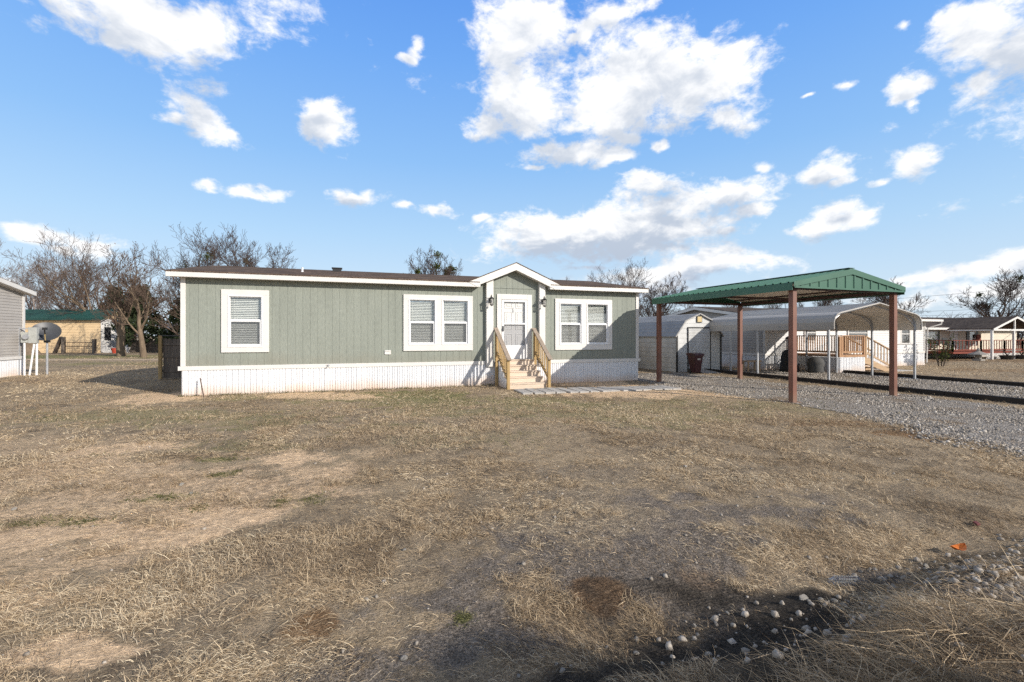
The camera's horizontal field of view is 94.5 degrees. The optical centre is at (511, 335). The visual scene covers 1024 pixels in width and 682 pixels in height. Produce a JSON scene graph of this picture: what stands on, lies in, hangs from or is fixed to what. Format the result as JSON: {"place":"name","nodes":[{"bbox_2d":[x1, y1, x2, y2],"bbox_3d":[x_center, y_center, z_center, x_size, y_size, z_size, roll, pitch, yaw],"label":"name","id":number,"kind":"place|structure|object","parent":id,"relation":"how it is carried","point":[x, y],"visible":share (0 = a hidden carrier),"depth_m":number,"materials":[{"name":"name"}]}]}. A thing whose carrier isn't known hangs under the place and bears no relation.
{"place":"outdoors","nodes":[
{"label":"outdoors","id":0,"kind":"place"},
{"bbox_2d":[26,359,157,360],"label":"dirt track","id":1,"kind":"structure","parent":0,"point":[94,360],"depth_m":31.30,"materials":[{"name":"soil"}]},
{"bbox_2d":[178,383,491,396],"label":"dry grass","id":2,"kind":"structure","parent":0,"point":[235,393],"depth_m":14.00,"materials":[{"name":"beige plant"}]},
{"bbox_2d":[0,357,899,625],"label":"green grass","id":3,"kind":"structure","parent":0,"point":[342,440],"depth_m":9.36,"materials":[{"name":"green plant"}]},
{"bbox_2d":[0,337,1023,681],"bbox_3d":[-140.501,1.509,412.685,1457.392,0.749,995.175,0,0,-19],"label":"ground","id":4,"kind":"structure","parent":0,"point":[454,643],"depth_m":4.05,"materials":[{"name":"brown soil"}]},
{"bbox_2d":[0,277,36,377],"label":"lap sided home","id":5,"kind":"object","parent":4,"relation":"on","point":[12,307],"visible":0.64,"depth_m":19.25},
{"bbox_2d":[0,238,43,285],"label":"bare tree","id":6,"kind":"object","parent":4,"relation":"on","point":[13,269],"visible":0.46,"depth_m":57.86,"materials":[{"name":"brown plant"}]},
{"bbox_2d":[18,327,39,374],"bbox_3d":[-20.463,0.677,19.654,1.241,2.054,0.355,0,0,-14],"label":"meter stand","id":7,"kind":"object","parent":4,"relation":"on","point":[31,335],"visible":0.88,"depth_m":19.70,"materials":[{"name":"white metal"}]},
{"bbox_2d":[26,343,40,354],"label":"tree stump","id":8,"kind":"object","parent":4,"relation":"on","point":[29,346],"visible":0.17,"depth_m":41.68,"materials":[{"name":"wood"}]},
{"bbox_2d":[3,249,77,309],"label":"bare tree","id":9,"kind":"object","parent":4,"relation":"on","point":[30,304],"visible":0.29,"depth_m":60.70,"materials":[{"name":"brown plant"}]},
{"bbox_2d":[32,322,61,373],"bbox_3d":[-19.804,0.561,19.985,0.932,2.277,0.978,0,0,-19],"label":"satellite dish","id":10,"kind":"object","parent":4,"relation":"on","point":[48,332],"visible":0.9,"depth_m":20.20,"materials":[{"name":"metal"}]},
{"bbox_2d":[52,336,61,353],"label":"leaning post","id":11,"kind":"object","parent":4,"relation":"on","point":[57,347],"visible":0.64,"depth_m":43.67,"materials":[{"name":"brown wood"}]},
{"bbox_2d":[1,223,124,328],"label":"bare tree","id":12,"kind":"object","parent":4,"relation":"on","point":[74,300],"visible":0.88,"depth_m":47.46,"materials":[{"name":"beige plant"}]},
{"bbox_2d":[18,255,114,309],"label":"bare tree","id":13,"kind":"object","parent":4,"relation":"on","point":[32,286],"visible":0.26,"depth_m":54.95,"materials":[{"name":"brown plant"}]},
{"bbox_2d":[25,231,123,309],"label":"bare tree","id":14,"kind":"object","parent":4,"relation":"on","point":[83,273],"visible":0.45,"depth_m":52.12,"materials":[{"name":"brown plant"}]},
{"bbox_2d":[25,309,127,352],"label":"tan building","id":15,"kind":"structure","parent":4,"relation":"on","point":[85,327],"depth_m":45.99,"materials":[{"name":"green metal"}]},
{"bbox_2d":[102,323,112,343],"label":"window","id":16,"kind":"structure","parent":15,"relation":"in","point":[107,337],"depth_m":46.69,"materials":[{"name":"black glass"}]},
{"bbox_2d":[61,337,96,353],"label":"wire gate","id":17,"kind":"structure","parent":4,"relation":"on","point":[64,346],"depth_m":43.57,"materials":[{"name":"metal"}]},
{"bbox_2d":[93,285,136,340],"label":"juniper tree","id":18,"kind":"object","parent":4,"relation":"on","point":[116,306],"visible":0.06,"depth_m":53.99,"materials":[{"name":"green plant"}]},
{"bbox_2d":[103,348,129,352],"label":"lattice panel","id":19,"kind":"object","parent":4,"relation":"on","point":[108,351],"visible":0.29,"depth_m":45.59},
{"bbox_2d":[79,241,164,355],"bbox_3d":[-31.055,-2.858,37.916,4.086,9.340,6.037,0,0,16],"label":"bare tree","id":20,"kind":"object","parent":4,"relation":"on","point":[120,341],"visible":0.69,"depth_m":37.78,"materials":[{"name":"beige plant"}]},
{"bbox_2d":[88,242,176,356],"bbox_3d":[-27.964,-2.625,34.938,4.911,8.871,6.314,0,0,6],"label":"bare tree","id":21,"kind":"object","parent":4,"relation":"on","point":[139,332],"visible":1,"depth_m":35.49,"materials":[{"name":"beige plant"}]},
{"bbox_2d":[106,283,168,345],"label":"juniper tree","id":22,"kind":"object","parent":4,"relation":"on","point":[147,327],"visible":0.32,"depth_m":46.35,"materials":[{"name":"green plant"}]},
{"bbox_2d":[128,340,157,351],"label":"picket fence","id":23,"kind":"object","parent":4,"relation":"on","point":[150,347],"visible":0.34,"depth_m":47.48,"materials":[{"name":"brown wood"}]},
{"bbox_2d":[148,295,179,343],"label":"juniper tree","id":24,"kind":"object","parent":4,"relation":"on","point":[172,319],"visible":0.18,"depth_m":45.61,"materials":[{"name":"green plant"}]},
{"bbox_2d":[158,335,180,378],"bbox_3d":[-12.296,0.835,18.441,2.480,1.730,0.140,0,0,-19],"label":"wood fence","id":25,"kind":"object","parent":4,"relation":"on","point":[168,357],"visible":0.24,"depth_m":18.18,"materials":[{"name":"brown wood"}]},
{"bbox_2d":[147,266,193,337],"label":"bare tree","id":26,"kind":"object","parent":4,"relation":"on","point":[168,322],"visible":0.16,"depth_m":40.60,"materials":[{"name":"brown plant"}]},
{"bbox_2d":[137,222,245,313],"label":"bare tree","id":27,"kind":"object","parent":4,"relation":"on","point":[204,261],"visible":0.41,"depth_m":46.73,"materials":[{"name":"grey plant"}]},
{"bbox_2d":[0,525,441,681],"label":"tall dry grass","id":28,"kind":"structure","parent":4,"relation":"on","point":[185,661],"depth_m":2.76,"materials":[{"name":"beige plant"}]},
{"bbox_2d":[190,224,296,268],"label":"bare tree","id":29,"kind":"object","parent":4,"relation":"on","point":[245,261],"visible":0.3,"depth_m":43.54,"materials":[{"name":"brown plant"}]},
{"bbox_2d":[9,424,478,630],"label":"green weeds","id":30,"kind":"object","parent":4,"relation":"on","point":[280,500],"visible":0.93,"depth_m":4.77,"materials":[{"name":"green plant"}]},
{"bbox_2d":[226,224,281,267],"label":"bare tree","id":31,"kind":"object","parent":4,"relation":"on","point":[254,243],"visible":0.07,"depth_m":49.72,"materials":[{"name":"brown plant"}]},
{"bbox_2d":[400,655,407,660],"bbox_3d":[-0.555,1.658,2.430,0.045,0.030,0.030,21,4,-46],"label":"rock","id":32,"kind":"object","parent":4,"relation":"on","point":[403,657],"visible":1,"depth_m":2.42,"materials":[{"name":"stone"}]},
{"bbox_2d":[165,262,648,395],"bbox_3d":[-3.546,-0.400,19.248,15.040,4.220,9.243,0,0,-19],"label":"mobile home","id":33,"kind":"object","parent":4,"relation":"on","point":[250,330],"visible":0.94,"depth_m":14.73,"materials":[{"name":"green"}]},
{"bbox_2d":[221,289,268,352],"bbox_3d":[-7.558,-0.415,13.431,1.200,1.770,0.159,0,0,-19],"label":"window","id":34,"kind":"structure","parent":33,"relation":"in","point":[228,345],"depth_m":13.43,"materials":[{"name":"white plastic"}]},
{"bbox_2d":[403,294,472,350],"bbox_3d":[-2.359,-0.410,15.211,2.230,1.780,0.159,0,0,-19],"label":"window","id":35,"kind":"structure","parent":33,"relation":"in","point":[438,335],"depth_m":15.16,"materials":[{"name":"white plastic"}]},
{"bbox_2d":[497,294,531,358],"bbox_3d":[0.088,-0.282,15.997,1.250,2.235,0.188,0,0,-19],"label":"door","id":36,"kind":"structure","parent":33,"relation":"in","point":[514,314],"depth_m":16.05,"materials":[{"name":"white plastic"}]},
{"bbox_2d":[555,298,611,349],"bbox_3d":[2.556,-0.400,16.894,2.260,1.800,0.159,0,0,-19],"label":"window","id":37,"kind":"structure","parent":33,"relation":"in","point":[585,343],"depth_m":16.84,"materials":[{"name":"white plastic"}]},
{"bbox_2d":[406,247,462,302],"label":"bare tree","id":38,"kind":"object","parent":4,"relation":"on","point":[448,270],"visible":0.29,"depth_m":43.93,"materials":[{"name":"brown plant"}]},
{"bbox_2d":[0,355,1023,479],"bbox_3d":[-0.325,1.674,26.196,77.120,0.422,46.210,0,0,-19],"label":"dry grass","id":39,"kind":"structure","parent":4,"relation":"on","point":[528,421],"depth_m":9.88,"materials":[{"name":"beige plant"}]},
{"bbox_2d":[0,386,1023,681],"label":"soil crumbs","id":40,"kind":"object","parent":4,"relation":"on","point":[376,596],"visible":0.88,"depth_m":3.87,"materials":[{"name":"soil"}]},
{"bbox_2d":[494,328,552,389],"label":"entry steps","id":41,"kind":"structure","parent":4,"relation":"on","point":[527,375],"depth_m":15.25,"materials":[{"name":"brown wood"}]},
{"bbox_2d":[514,389,532,394],"bbox_3d":[0.326,1.643,13.803,0.285,0.075,1.004,-2,0,-14],"label":"paving slab","id":42,"kind":"object","parent":4,"relation":"on","point":[524,391],"depth_m":13.61,"materials":[{"name":"concrete"}]},
{"bbox_2d":[524,388,543,393],"bbox_3d":[0.648,1.643,13.895,0.285,0.075,1.037,1,0,-16],"label":"paving slab","id":43,"kind":"object","parent":4,"relation":"on","point":[533,391],"depth_m":13.67,"materials":[{"name":"concrete"}]},
{"bbox_2d":[536,388,554,393],"bbox_3d":[0.970,1.643,13.984,0.285,0.075,1.011,-2,0,-16],"label":"paving slab","id":44,"kind":"object","parent":4,"relation":"on","point":[546,391],"depth_m":13.71,"materials":[{"name":"concrete"}]},
{"bbox_2d":[545,388,565,393],"bbox_3d":[1.284,1.643,14.097,0.285,0.075,1.033,2,0,-15],"label":"paving slab","id":45,"kind":"object","parent":4,"relation":"on","point":[557,391],"depth_m":13.88,"materials":[{"name":"concrete"}]},
{"bbox_2d":[556,388,578,392],"bbox_3d":[1.631,1.643,14.114,0.285,0.075,1.025,2,0,-21],"label":"paving slab","id":46,"kind":"object","parent":4,"relation":"on","point":[568,390],"depth_m":13.88,"materials":[{"name":"concrete"}]},
{"bbox_2d":[128,311,1023,341],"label":"distant woods","id":47,"kind":"object","parent":4,"relation":"on","point":[1018,336],"depth_m":92.48,"materials":[{"name":"brown plant"}]},
{"bbox_2d":[567,387,588,392],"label":"paving slab","id":48,"kind":"structure","parent":4,"relation":"on","point":[578,389],"depth_m":14.04,"materials":[{"name":"concrete"}]},
{"bbox_2d":[576,387,599,392],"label":"paving slab","id":49,"kind":"structure","parent":4,"relation":"on","point":[588,389],"depth_m":14.14,"materials":[{"name":"concrete"}]},
{"bbox_2d":[586,387,610,391],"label":"paving slab","id":50,"kind":"structure","parent":4,"relation":"on","point":[600,389],"depth_m":14.12,"materials":[{"name":"concrete"}]},
{"bbox_2d":[597,386,619,391],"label":"paving slab","id":51,"kind":"structure","parent":4,"relation":"on","point":[608,388],"depth_m":14.39,"materials":[{"name":"concrete"}]},
{"bbox_2d":[609,386,631,390],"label":"paving slab","id":52,"kind":"structure","parent":4,"relation":"on","point":[622,389],"depth_m":14.30,"materials":[{"name":"concrete"}]},
{"bbox_2d":[588,258,655,314],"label":"bare tree","id":53,"kind":"object","parent":4,"relation":"on","point":[631,270],"visible":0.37,"depth_m":45.67,"materials":[{"name":"brown plant"}]},
{"bbox_2d":[615,386,642,390],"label":"paving slab","id":54,"kind":"structure","parent":4,"relation":"on","point":[634,389],"depth_m":14.39,"materials":[{"name":"concrete"}]},
{"bbox_2d":[627,386,651,390],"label":"paving slab","id":55,"kind":"structure","parent":4,"relation":"on","point":[645,389],"depth_m":14.38,"materials":[{"name":"concrete"}]},
{"bbox_2d":[636,386,661,389],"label":"paving slab","id":56,"kind":"structure","parent":4,"relation":"on","point":[652,388],"depth_m":14.57,"materials":[{"name":"concrete"}]},
{"bbox_2d":[647,386,672,389],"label":"paving slab","id":57,"kind":"structure","parent":4,"relation":"on","point":[663,388],"depth_m":14.63,"materials":[{"name":"concrete"}]},
{"bbox_2d":[639,272,688,316],"bbox_3d":[12.312,-1.687,39.579,5.168,6.900,5.945,0,0,12],"label":"bare tree","id":58,"kind":"object","parent":4,"relation":"on","point":[665,311],"visible":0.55,"depth_m":38.62,"materials":[{"name":"grey plant"}]},
{"bbox_2d":[657,385,680,389],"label":"paving slab","id":59,"kind":"structure","parent":4,"relation":"on","point":[674,388],"depth_m":14.65,"materials":[{"name":"concrete"}]},
{"bbox_2d":[638,313,723,371],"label":"storage shed","id":60,"kind":"structure","parent":4,"relation":"on","point":[683,335],"depth_m":21.97,"materials":[{"name":"white metal"}]},
{"bbox_2d":[689,328,709,368],"bbox_3d":[8.628,0.631,21.787,1.200,1.978,0.025,0,0,-19],"label":"roll up door","id":61,"kind":"structure","parent":60,"relation":"in","point":[699,338],"depth_m":21.82,"materials":[{"name":"white metal"}]},
{"bbox_2d":[686,353,703,372],"bbox_3d":[8.043,1.196,20.809,0.502,0.909,0.649,0,0,-19],"label":"wheelie bin","id":62,"kind":"object","parent":4,"relation":"on","point":[695,361],"visible":0.99,"depth_m":20.61,"materials":[{"name":"red plastic"}]},
{"bbox_2d":[701,369,719,373],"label":"shed ramp","id":63,"kind":"structure","parent":4,"relation":"on","point":[703,371],"depth_m":21.13,"materials":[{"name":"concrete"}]},
{"bbox_2d":[705,368,754,376],"bbox_3d":[9.358,1.590,20.750,0.150,0.150,3.384,0,0,-18],"label":"landscape timber","id":64,"kind":"object","parent":4,"relation":"on","point":[735,372],"visible":0.56,"depth_m":20.36,"materials":[{"name":"brown wood"}]},
{"bbox_2d":[723,305,753,307],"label":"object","id":65,"kind":"object","parent":4,"relation":"on","point":[734,306],"visible":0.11,"depth_m":69.22,"materials":[{"name":"white"}]},
{"bbox_2d":[652,268,905,402],"bbox_3d":[7.814,-0.009,14.841,4.060,3.478,5.732,0,0,-19],"label":"metal carport","id":66,"kind":"object","parent":4,"relation":"on","point":[792,291],"visible":0.92,"depth_m":12.88,"materials":[{"name":"green metal"}]},
{"bbox_2d":[762,302,802,308],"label":"bare tree","id":67,"kind":"object","parent":4,"relation":"on","point":[771,305],"visible":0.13,"depth_m":67.56,"materials":[{"name":"grey plant"}]},
{"bbox_2d":[755,373,834,384],"bbox_3d":[10.396,1.590,17.564,0.150,0.150,3.284,0,0,-18],"label":"landscape timber","id":68,"kind":"object","parent":4,"relation":"on","point":[814,380],"visible":0.89,"depth_m":17.16,"materials":[{"name":"brown wood"}]},
{"bbox_2d":[799,594,807,599],"bbox_3d":[1.841,1.659,2.988,0.080,0.036,0.037,0,0,-32],"label":"rock","id":69,"kind":"object","parent":4,"relation":"on","point":[803,597],"visible":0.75,"depth_m":2.98,"materials":[{"name":"stone"}]},
{"bbox_2d":[664,307,943,369],"bbox_3d":[16.378,0.020,29.004,12.620,3.380,10.070,0,0,-19],"label":"grey home","id":70,"kind":"object","parent":4,"relation":"on","point":[773,345],"visible":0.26,"depth_m":24.96,"materials":[{"name":"white"}]},
{"bbox_2d":[804,331,816,341],"bbox_3d":[14.938,-0.150,23.672,0.800,0.900,0.042,0,0,-19],"label":"window","id":71,"kind":"structure","parent":70,"relation":"in","point":[809,332],"depth_m":23.72,"materials":[{"name":"white glass"}]},
{"bbox_2d":[830,331,841,350],"bbox_3d":[16.522,0.075,24.216,0.950,1.550,0.045,0,0,-19],"label":"door","id":72,"kind":"structure","parent":70,"relation":"in","point":[831,332],"depth_m":24.13,"materials":[{"name":"white"}]},
{"bbox_2d":[847,331,867,341],"bbox_3d":[18.107,-0.150,24.757,1.500,0.900,0.042,0,0,-19],"label":"window","id":73,"kind":"structure","parent":70,"relation":"in","point":[865,333],"depth_m":24.72,"materials":[{"name":"white glass"}]},
{"bbox_2d":[901,330,909,343],"bbox_3d":[21.584,-0.100,25.947,0.750,1.100,0.042,0,0,-19],"label":"window","id":74,"kind":"structure","parent":70,"relation":"in","point":[905,334],"depth_m":25.97,"materials":[{"name":"white glass"}]},
{"bbox_2d":[709,302,921,379],"bbox_3d":[12.242,0.245,20.000,4.595,2.910,6.287,0,0,-19],"label":"arched carport","id":75,"kind":"object","parent":4,"relation":"on","point":[871,317],"visible":0.85,"depth_m":18.95,"materials":[{"name":"metal"}]},
{"bbox_2d":[797,299,844,307],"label":"bare tree","id":76,"kind":"object","parent":4,"relation":"on","point":[824,303],"visible":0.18,"depth_m":60.23,"materials":[{"name":"grey plant"}]},
{"bbox_2d":[625,548,1023,681],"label":"tall dry grass","id":77,"kind":"structure","parent":4,"relation":"on","point":[887,632],"depth_m":2.02,"materials":[{"name":"beige plant"}]},
{"bbox_2d":[627,372,1023,467],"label":"gravel drive","id":78,"kind":"structure","parent":4,"relation":"on","point":[948,418],"depth_m":10.98,"materials":[{"name":"grey gravel"}]},
{"bbox_2d":[656,534,1023,681],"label":"pale gravel","id":79,"kind":"structure","parent":4,"relation":"on","point":[715,619],"depth_m":2.76,"materials":[{"name":"grey gravel"}]},
{"bbox_2d":[797,335,888,372],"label":"wooden deck","id":80,"kind":"structure","parent":4,"relation":"on","point":[848,360],"depth_m":21.41,"materials":[{"name":"brown wood"}]},
{"bbox_2d":[843,370,882,375],"bbox_3d":[14.694,1.590,21.097,0.150,0.150,3.584,0,0,-18],"label":"landscape timber","id":81,"kind":"object","parent":4,"relation":"on","point":[864,372],"visible":0.33,"depth_m":20.11,"materials":[{"name":"brown wood"}]},
{"bbox_2d":[851,297,882,303],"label":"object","id":82,"kind":"object","parent":4,"relation":"on","point":[863,299],"visible":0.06,"depth_m":59.97,"materials":[{"name":"white"}]},
{"bbox_2d":[833,381,944,395],"bbox_3d":[11.387,1.590,14.469,0.150,0.150,3.185,0,0,-17],"label":"landscape timber","id":83,"kind":"object","parent":4,"relation":"on","point":[901,389],"visible":0.8,"depth_m":14.34,"materials":[{"name":"brown wood"}]},
{"bbox_2d":[862,275,935,313],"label":"bare tree","id":84,"kind":"object","parent":4,"relation":"on","point":[885,300],"visible":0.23,"depth_m":52.55,"materials":[{"name":"grey plant"}]},
{"bbox_2d":[883,373,988,383],"bbox_3d":[15.785,1.590,17.771,0.150,0.150,3.384,0,0,-18],"label":"landscape timber","id":85,"kind":"object","parent":4,"relation":"on","point":[945,378],"visible":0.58,"depth_m":17.36,"materials":[{"name":"brown wood"}]},
{"bbox_2d":[924,331,957,366],"bbox_3d":[23.028,0.736,25.395,1.174,1.936,1.306,0,0,-43],"label":"rose bush","id":86,"kind":"object","parent":4,"relation":"on","point":[945,353],"visible":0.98,"depth_m":25.45,"materials":[{"name":"green plant"}]},
{"bbox_2d":[950,543,966,550],"bbox_3d":[3.443,1.630,3.652,0.160,0.042,0.090,0,0,-19],"label":"fallen leaf","id":87,"kind":"object","parent":4,"relation":"on","point":[962,546],"visible":1,"depth_m":3.67,"materials":[{"name":"orange plant"}]},
{"bbox_2d":[924,316,1023,359],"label":"cream home","id":88,"kind":"object","parent":4,"relation":"on","point":[1003,328],"visible":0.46,"depth_m":35.41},
{"bbox_2d":[926,331,936,344],"bbox_3d":[31.005,0.175,35.092,1.600,1.050,0.042,0,0,-19],"label":"window","id":89,"kind":"structure","parent":88,"relation":"in","point":[930,333],"depth_m":35.21,"materials":[{"name":"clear glass"}]},
{"bbox_2d":[949,331,957,349],"bbox_3d":[33.605,0.350,35.986,0.900,1.600,0.050,0,0,-19],"label":"door","id":90,"kind":"structure","parent":88,"relation":"in","point":[955,335],"depth_m":35.98,"materials":[{"name":"grey"}]},
{"bbox_2d":[969,331,975,344],"bbox_3d":[35.735,0.200,36.711,0.800,1.100,0.042,0,0,-19],"label":"window","id":91,"kind":"structure","parent":88,"relation":"in","point":[972,334],"depth_m":36.73,"materials":[{"name":"white glass"}]},
{"bbox_2d":[976,334,980,339],"bbox_3d":[36.293,0.150,36.779,0.500,0.500,0.040,0,0,-19],"label":"bunting","id":92,"kind":"object","parent":88,"relation":"hanging from","point":[978,336],"visible":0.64,"depth_m":36.74},
{"bbox_2d":[928,340,1023,358],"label":"red deck","id":93,"kind":"structure","parent":4,"relation":"on","point":[971,350],"depth_m":33.22,"materials":[{"name":"red wood"}]},
{"bbox_2d":[942,338,955,349],"bbox_3d":[31.294,0.625,33.862,0.550,0.950,0.600,0,0,-19],"label":"garden chair","id":94,"kind":"object","parent":93,"relation":"on","point":[946,343],"visible":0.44,"depth_m":34.03,"materials":[{"name":"black metal"}]},
{"bbox_2d":[968,348,989,360],"bbox_3d":[30.832,1.245,31.273,1.100,0.870,1.046,0,0,-19],"label":"stone lantern","id":95,"kind":"object","parent":4,"relation":"on","point":[978,353],"visible":0.98,"depth_m":31.14,"materials":[{"name":"stone"}]},
{"bbox_2d":[944,266,1023,344],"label":"bare tree","id":96,"kind":"object","parent":4,"relation":"on","point":[981,307],"visible":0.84,"depth_m":48.55,"materials":[{"name":"grey plant"}]},
{"bbox_2d":[944,391,1023,403],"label":"landscape timber","id":97,"kind":"object","parent":4,"relation":"on","point":[1015,400],"visible":0.97,"depth_m":12.07,"materials":[{"name":"black wood"}]},
{"bbox_2d":[989,380,1023,386],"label":"landscape timber","id":98,"kind":"object","parent":4,"relation":"on","point":[1009,383],"visible":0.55,"depth_m":15.67,"materials":[{"name":"brown wood"}]},
{"bbox_2d":[998,351,1015,359],"bbox_3d":[34.487,1.334,32.947,0.920,0.672,0.920,0,0,-19],"label":"flower pot","id":99,"kind":"object","parent":4,"relation":"on","point":[1008,356],"visible":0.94,"depth_m":32.75,"materials":[{"name":"black metal"}]},
{"bbox_2d":[1015,350,1023,358],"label":"flower pot","id":100,"kind":"object","parent":4,"relation":"on","point":[1021,356],"visible":0.9,"depth_m":33.40,"materials":[{"name":"black metal"}]},
{"bbox_2d":[0,0,1023,336],"label":"sky","id":101,"kind":"structure","parent":0,"point":[709,142],"materials":[{"name":"blue"}]},
{"bbox_2d":[729,369,1023,397],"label":"gravel drive","id":102,"kind":"structure","parent":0,"point":[928,385],"depth_m":16.27,"materials":[{"name":"grey gravel"}]},
{"bbox_2d":[743,360,761,371],"bbox_3d":[10.940,1.400,21.609,0.800,0.540,0.400,0,0,-19],"label":"wooden trestle","id":103,"kind":"object","parent":102,"relation":"on","point":[748,361],"visible":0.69,"depth_m":21.56,"materials":[{"name":"wood"}]},
{"bbox_2d":[780,336,799,371],"bbox_3d":[12.649,0.830,21.559,0.800,1.640,0.780,0,0,-19],"label":"covered grill","id":104,"kind":"object","parent":102,"relation":"on","point":[784,362],"visible":0.34,"depth_m":21.40,"materials":[{"name":"fabric"}]},
{"bbox_2d":[806,357,824,372],"bbox_3d":[13.532,1.290,21.069,0.705,0.720,0.713,0,0,-19],"label":"covered chair","id":105,"kind":"object","parent":102,"relation":"on","point":[815,364],"visible":0.95,"depth_m":20.83,"materials":[{"name":"grey fabric"}]},
{"bbox_2d":[845,287,1023,304],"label":"power line","id":106,"kind":"object","parent":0,"point":[949,294],"visible":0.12,"depth_m":48.74,"materials":[{"name":"black metal"}]}
]}

